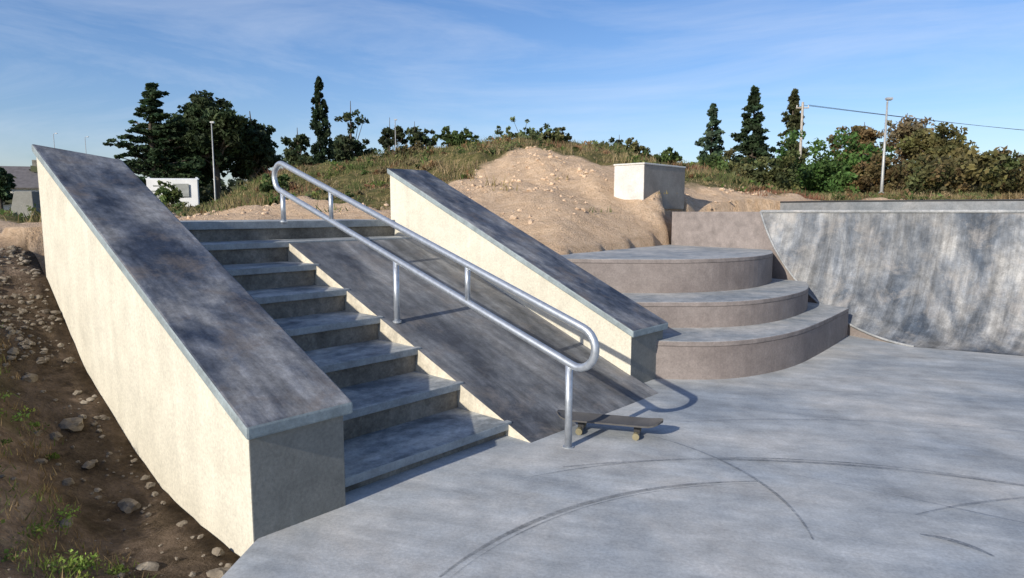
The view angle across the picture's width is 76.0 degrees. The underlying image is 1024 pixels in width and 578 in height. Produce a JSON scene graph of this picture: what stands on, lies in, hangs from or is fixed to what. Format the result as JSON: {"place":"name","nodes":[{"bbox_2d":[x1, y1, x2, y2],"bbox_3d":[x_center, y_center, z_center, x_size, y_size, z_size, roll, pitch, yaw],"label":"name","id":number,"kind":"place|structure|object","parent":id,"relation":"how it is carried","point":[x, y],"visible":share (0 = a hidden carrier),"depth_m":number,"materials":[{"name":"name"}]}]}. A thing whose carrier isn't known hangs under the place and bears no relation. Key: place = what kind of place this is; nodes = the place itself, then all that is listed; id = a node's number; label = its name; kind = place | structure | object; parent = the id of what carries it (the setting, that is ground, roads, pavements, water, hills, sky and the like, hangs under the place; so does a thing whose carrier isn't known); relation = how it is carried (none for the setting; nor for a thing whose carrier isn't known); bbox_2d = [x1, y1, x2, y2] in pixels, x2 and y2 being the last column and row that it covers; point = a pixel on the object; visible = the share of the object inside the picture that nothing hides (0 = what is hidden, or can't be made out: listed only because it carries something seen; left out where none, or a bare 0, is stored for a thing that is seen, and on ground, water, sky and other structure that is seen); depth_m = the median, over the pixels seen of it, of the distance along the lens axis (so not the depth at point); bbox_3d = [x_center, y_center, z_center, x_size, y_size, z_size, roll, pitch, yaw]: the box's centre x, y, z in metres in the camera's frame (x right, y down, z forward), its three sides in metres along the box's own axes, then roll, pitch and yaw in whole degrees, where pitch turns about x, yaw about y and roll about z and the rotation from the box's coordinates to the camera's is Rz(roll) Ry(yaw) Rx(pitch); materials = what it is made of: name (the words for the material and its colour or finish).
{"place":"outdoors","nodes":[
{"label":"outdoors","id":0,"kind":"place"},
{"bbox_2d":[288,239,657,442],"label":"concrete bank","id":1,"kind":"structure","parent":0,"point":[501,373],"depth_m":5.49,"materials":[{"name":"grey concrete"}]},
{"bbox_2d":[0,139,1022,577],"bbox_3d":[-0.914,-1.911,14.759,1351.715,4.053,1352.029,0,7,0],"label":"terrain","id":2,"kind":"structure","parent":0,"point":[634,223],"depth_m":4.61,"materials":[{"name":"beige soil"}]},
{"bbox_2d":[0,167,16,208],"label":"oak tree","id":3,"kind":"object","parent":2,"relation":"on","point":[7,180],"visible":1,"depth_m":58.90,"materials":[{"name":"green plant"}]},
{"bbox_2d":[3,188,38,209],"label":"walls","id":4,"kind":"structure","parent":2,"relation":"on","point":[6,206],"depth_m":75.81,"materials":[{"name":"grey concrete"}]},
{"bbox_2d":[0,166,38,188],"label":"roof","id":5,"kind":"structure","parent":4,"relation":"on","point":[25,176],"depth_m":77.47,"materials":[{"name":"tile"}]},
{"bbox_2d":[32,160,36,166],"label":"chimney","id":6,"kind":"object","parent":5,"relation":"on","point":[34,162],"visible":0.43,"depth_m":79.18,"materials":[{"name":"concrete"}]},
{"bbox_2d":[10,191,40,216],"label":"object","id":7,"kind":"structure","parent":2,"relation":"on","point":[21,200],"depth_m":9.52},
{"bbox_2d":[0,392,128,577],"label":"ground plants","id":8,"kind":"object","parent":2,"relation":"on","point":[81,562],"visible":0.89,"depth_m":2.94,"materials":[{"name":"green plant"}]},
{"bbox_2d":[0,323,157,577],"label":"weeds","id":9,"kind":"object","parent":2,"relation":"on","point":[49,490],"visible":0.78,"depth_m":3.14,"materials":[{"name":"green plant"}]},
{"bbox_2d":[0,245,232,577],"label":"rocks","id":10,"kind":"object","parent":2,"relation":"on","point":[126,505],"visible":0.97,"depth_m":4.17,"materials":[{"name":"grey stone"}]},
{"bbox_2d":[3,165,247,210],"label":"distant trees","id":11,"kind":"object","parent":2,"relation":"on","point":[208,191],"visible":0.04,"depth_m":90.31,"materials":[{"name":"green plant"}]},
{"bbox_2d":[103,82,214,202],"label":"cedar tree","id":12,"kind":"object","parent":2,"relation":"on","point":[151,161],"visible":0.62,"depth_m":44.73,"materials":[{"name":"green plant"}]},
{"bbox_2d":[154,180,186,205],"bbox_3d":[-9.318,-2.424,17.886,0.761,1.084,0.822,-6,9,-40],"label":"wild shrub","id":13,"kind":"object","parent":2,"relation":"on","point":[173,196],"visible":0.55,"depth_m":17.75,"materials":[{"name":"green plant"}]},
{"bbox_2d":[145,177,199,206],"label":"building","id":14,"kind":"structure","parent":2,"relation":"on","point":[188,188],"depth_m":21.74,"materials":[{"name":"paint"}]},
{"bbox_2d":[142,112,228,187],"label":"oak tree","id":15,"kind":"object","parent":2,"relation":"on","point":[209,179],"visible":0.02,"depth_m":49.71,"materials":[{"name":"green plant"}]},
{"bbox_2d":[31,144,352,556],"bbox_3d":[-2.276,0.190,4.273,3.505,2.426,0.558,6,9,43],"label":"concrete ledge","id":16,"kind":"object","parent":2,"relation":"on","point":[227,400],"visible":0.92,"depth_m":3.65,"materials":[{"name":"grey concrete"}]},
{"bbox_2d":[210,121,215,199],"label":"street lamp","id":17,"kind":"object","parent":2,"relation":"on","point":[211,122],"visible":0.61,"depth_m":41.32,"materials":[{"name":"grey metal"}]},
{"bbox_2d":[168,90,258,198],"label":"oak tree","id":18,"kind":"object","parent":2,"relation":"on","point":[199,112],"visible":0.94,"depth_m":45.96,"materials":[{"name":"green plant"}]},
{"bbox_2d":[228,111,283,181],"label":"oak tree","id":19,"kind":"object","parent":2,"relation":"on","point":[265,157],"visible":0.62,"depth_m":48.81,"materials":[{"name":"green plant"}]},
{"bbox_2d":[259,173,293,193],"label":"wild shrub","id":20,"kind":"object","parent":2,"relation":"on","point":[264,186],"visible":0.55,"depth_m":14.74,"materials":[{"name":"green plant"}]},
{"bbox_2d":[281,129,313,166],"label":"oak tree","id":21,"kind":"object","parent":2,"relation":"on","point":[293,156],"visible":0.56,"depth_m":58.51,"materials":[{"name":"green plant"}]},
{"bbox_2d":[309,76,334,164],"bbox_3d":[-10.297,-7.668,35.370,1.483,7.505,1.479,0,7,0],"label":"cypress tree","id":22,"kind":"object","parent":2,"relation":"on","point":[322,132],"visible":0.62,"depth_m":34.95,"materials":[{"name":"green plant"}]},
{"bbox_2d":[179,219,511,492],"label":"concrete stairs","id":23,"kind":"structure","parent":2,"relation":"on","point":[404,415],"depth_m":4.86,"materials":[{"name":"grey concrete"}]},
{"bbox_2d":[272,161,599,448],"bbox_3d":[-0.924,-0.105,5.284,3.962,2.015,0.072,6,9,43],"label":"handrail","id":24,"kind":"object","parent":23,"relation":"on","point":[589,363],"visible":1,"depth_m":4.75,"materials":[{"name":"metal"}]},
{"bbox_2d":[332,101,380,161],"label":"tree","id":25,"kind":"object","parent":2,"relation":"on","point":[345,147],"visible":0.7,"depth_m":60.62,"materials":[{"name":"green plant"}]},
{"bbox_2d":[378,117,407,154],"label":"oak tree","id":26,"kind":"object","parent":2,"relation":"on","point":[386,139],"visible":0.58,"depth_m":60.42,"materials":[{"name":"green plant"}]},
{"bbox_2d":[394,119,396,149],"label":"street lamp","id":27,"kind":"object","parent":2,"relation":"on","point":[395,133],"visible":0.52,"depth_m":58.75,"materials":[{"name":"grey metal"}]},
{"bbox_2d":[394,140,434,158],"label":"wild shrub","id":28,"kind":"object","parent":2,"relation":"on","point":[420,145],"visible":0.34,"depth_m":17.54,"materials":[{"name":"green plant"}]},
{"bbox_2d":[399,121,437,150],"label":"oak tree","id":29,"kind":"object","parent":2,"relation":"on","point":[417,134],"visible":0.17,"depth_m":60.83,"materials":[{"name":"green plant"}]},
{"bbox_2d":[434,126,479,145],"bbox_3d":[-1.705,-4.555,19.596,1.390,0.684,1.175,-5,9,-38],"label":"wild shrub","id":30,"kind":"object","parent":2,"relation":"on","point":[452,137],"visible":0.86,"depth_m":19.41,"materials":[{"name":"green plant"}]},
{"bbox_2d":[173,146,771,223],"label":"sand clods","id":31,"kind":"object","parent":2,"relation":"on","point":[530,221],"visible":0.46,"depth_m":11.86,"materials":[{"name":"beige soil"}]},
{"bbox_2d":[486,116,559,138],"bbox_3d":[0.428,-4.816,19.999,1.736,0.856,1.947,-6,9,-44],"label":"wild shrub","id":32,"kind":"object","parent":2,"relation":"on","point":[521,133],"visible":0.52,"depth_m":19.88,"materials":[{"name":"green plant"}]},
{"bbox_2d":[530,127,571,144],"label":"wild shrub","id":33,"kind":"object","parent":2,"relation":"on","point":[557,136],"visible":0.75,"depth_m":18.92,"materials":[{"name":"green plant"}]},
{"bbox_2d":[602,135,623,147],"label":"oak tree","id":34,"kind":"object","parent":2,"relation":"on","point":[612,140],"visible":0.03,"depth_m":58.52,"materials":[{"name":"green plant"}]},
{"bbox_2d":[617,137,650,155],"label":"wild shrub","id":35,"kind":"object","parent":2,"relation":"on","point":[635,146],"visible":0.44,"depth_m":20.48,"materials":[{"name":"green plant"}]},
{"bbox_2d":[614,162,685,208],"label":"concrete block","id":36,"kind":"structure","parent":2,"relation":"on","point":[641,181],"depth_m":11.26,"materials":[{"name":"grey concrete"}]},
{"bbox_2d":[641,147,682,164],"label":"wild shrub","id":37,"kind":"object","parent":2,"relation":"on","point":[675,157],"visible":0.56,"depth_m":17.45,"materials":[{"name":"green plant"}]},
{"bbox_2d":[561,245,848,379],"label":"curved concrete steps","id":38,"kind":"structure","parent":2,"relation":"on","point":[726,313],"depth_m":6.93,"materials":[{"name":"grey concrete"}]},
{"bbox_2d":[694,103,724,163],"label":"pine tree","id":39,"kind":"object","parent":2,"relation":"on","point":[710,140],"visible":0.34,"depth_m":50.75,"materials":[{"name":"green plant"}]},
{"bbox_2d":[690,153,729,173],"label":"green bush","id":40,"kind":"object","parent":2,"relation":"on","point":[717,160],"visible":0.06,"depth_m":29.30,"materials":[{"name":"green plant"}]},
{"bbox_2d":[711,148,768,181],"bbox_3d":[11.327,-5.658,33.695,3.589,3.124,3.481,-5,8,-35],"label":"green bush","id":41,"kind":"object","parent":2,"relation":"on","point":[735,165],"visible":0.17,"depth_m":33.06,"materials":[{"name":"green plant"}]},
{"bbox_2d":[724,85,776,180],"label":"pine tree","id":42,"kind":"object","parent":2,"relation":"on","point":[753,146],"visible":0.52,"depth_m":48.55,"materials":[{"name":"green plant"}]},
{"bbox_2d":[746,147,807,192],"bbox_3d":[12.758,-5.536,32.529,3.778,2.939,3.260,0,7,0],"label":"green bush","id":43,"kind":"object","parent":2,"relation":"on","point":[783,175],"visible":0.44,"depth_m":32.09,"materials":[{"name":"green plant"}]},
{"bbox_2d":[770,88,811,179],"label":"pine tree","id":44,"kind":"object","parent":2,"relation":"on","point":[792,121],"visible":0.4,"depth_m":52.44,"materials":[{"name":"green plant"}]},
{"bbox_2d":[774,128,897,193],"bbox_3d":[16.959,-6.488,35.308,6.053,4.414,6.501,-6,9,-43],"label":"green bush","id":45,"kind":"object","parent":2,"relation":"on","point":[818,174],"visible":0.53,"depth_m":34.42,"materials":[{"name":"green plant"}]},
{"bbox_2d":[826,122,885,168],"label":"maple tree","id":46,"kind":"object","parent":2,"relation":"on","point":[865,134],"visible":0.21,"depth_m":44.58,"materials":[{"name":"green plant"}]},
{"bbox_2d":[827,153,936,194],"bbox_3d":[19.202,-5.608,33.572,5.784,2.667,5.135,0,7,0],"label":"green bush","id":47,"kind":"object","parent":2,"relation":"on","point":[872,170],"visible":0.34,"depth_m":33.03,"materials":[{"name":"green plant"}]},
{"bbox_2d":[878,97,892,192],"bbox_3d":[15.097,-5.582,26.530,0.285,4.202,0.220,0,7,0],"label":"street lamp","id":48,"kind":"object","parent":2,"relation":"on","point":[887,99],"visible":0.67,"depth_m":26.49,"materials":[{"name":"grey metal"}]},
{"bbox_2d":[865,113,934,167],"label":"maple tree","id":49,"kind":"object","parent":2,"relation":"on","point":[906,126],"visible":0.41,"depth_m":42.97,"materials":[{"name":"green plant"}]},
{"bbox_2d":[796,102,1020,158],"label":"utility pole","id":50,"kind":"object","parent":2,"relation":"on","point":[802,107],"visible":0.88,"depth_m":46.08,"materials":[{"name":"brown wood"}]},
{"bbox_2d":[888,151,961,194],"bbox_3d":[21.575,-5.511,32.607,5.285,2.720,4.301,-5,8,-36],"label":"green bush","id":51,"kind":"object","parent":2,"relation":"on","point":[926,158],"visible":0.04,"depth_m":32.68,"materials":[{"name":"green plant"}]},
{"bbox_2d":[896,122,979,171],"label":"maple tree","id":52,"kind":"object","parent":2,"relation":"on","point":[937,143],"visible":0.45,"depth_m":41.06,"materials":[{"name":"green plant"}]},
{"bbox_2d":[890,145,1023,194],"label":"hedge","id":53,"kind":"object","parent":2,"relation":"on","point":[998,171],"visible":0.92,"depth_m":26.77,"materials":[{"name":"green plant"}]},
{"bbox_2d":[0,134,1023,222],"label":"grass","id":54,"kind":"structure","parent":0,"point":[250,200],"depth_m":15.47,"materials":[{"name":"green plant"}]},
{"bbox_2d":[0,0,1023,186],"label":"sky","id":55,"kind":"structure","parent":0,"point":[651,72],"materials":[{"name":"blue"}]},
{"bbox_2d":[387,168,667,382],"bbox_3d":[-0.019,-0.107,6.873,3.400,2.409,0.593,6,9,43],"label":"concrete ledge","id":56,"kind":"object","parent":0,"point":[627,331],"visible":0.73,"depth_m":6.45,"materials":[{"name":"grey concrete"}]},
{"bbox_2d":[221,335,1023,577],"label":"plaza floor","id":57,"kind":"structure","parent":0,"point":[919,439],"depth_m":3.53,"materials":[{"name":"concrete"}]},
{"bbox_2d":[557,410,662,440],"bbox_3d":[0.660,0.920,4.468,0.720,0.130,0.190,2,7,16],"label":"skateboard","id":58,"kind":"object","parent":57,"relation":"on","point":[583,419],"visible":0.94,"depth_m":4.45,"materials":[{"name":"wood"}]},
{"bbox_2d":[671,199,1023,355],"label":"quarter pipe","id":59,"kind":"object","parent":57,"relation":"on","point":[943,274],"visible":0.87,"depth_m":8.12,"materials":[{"name":"concrete"}]}
]}

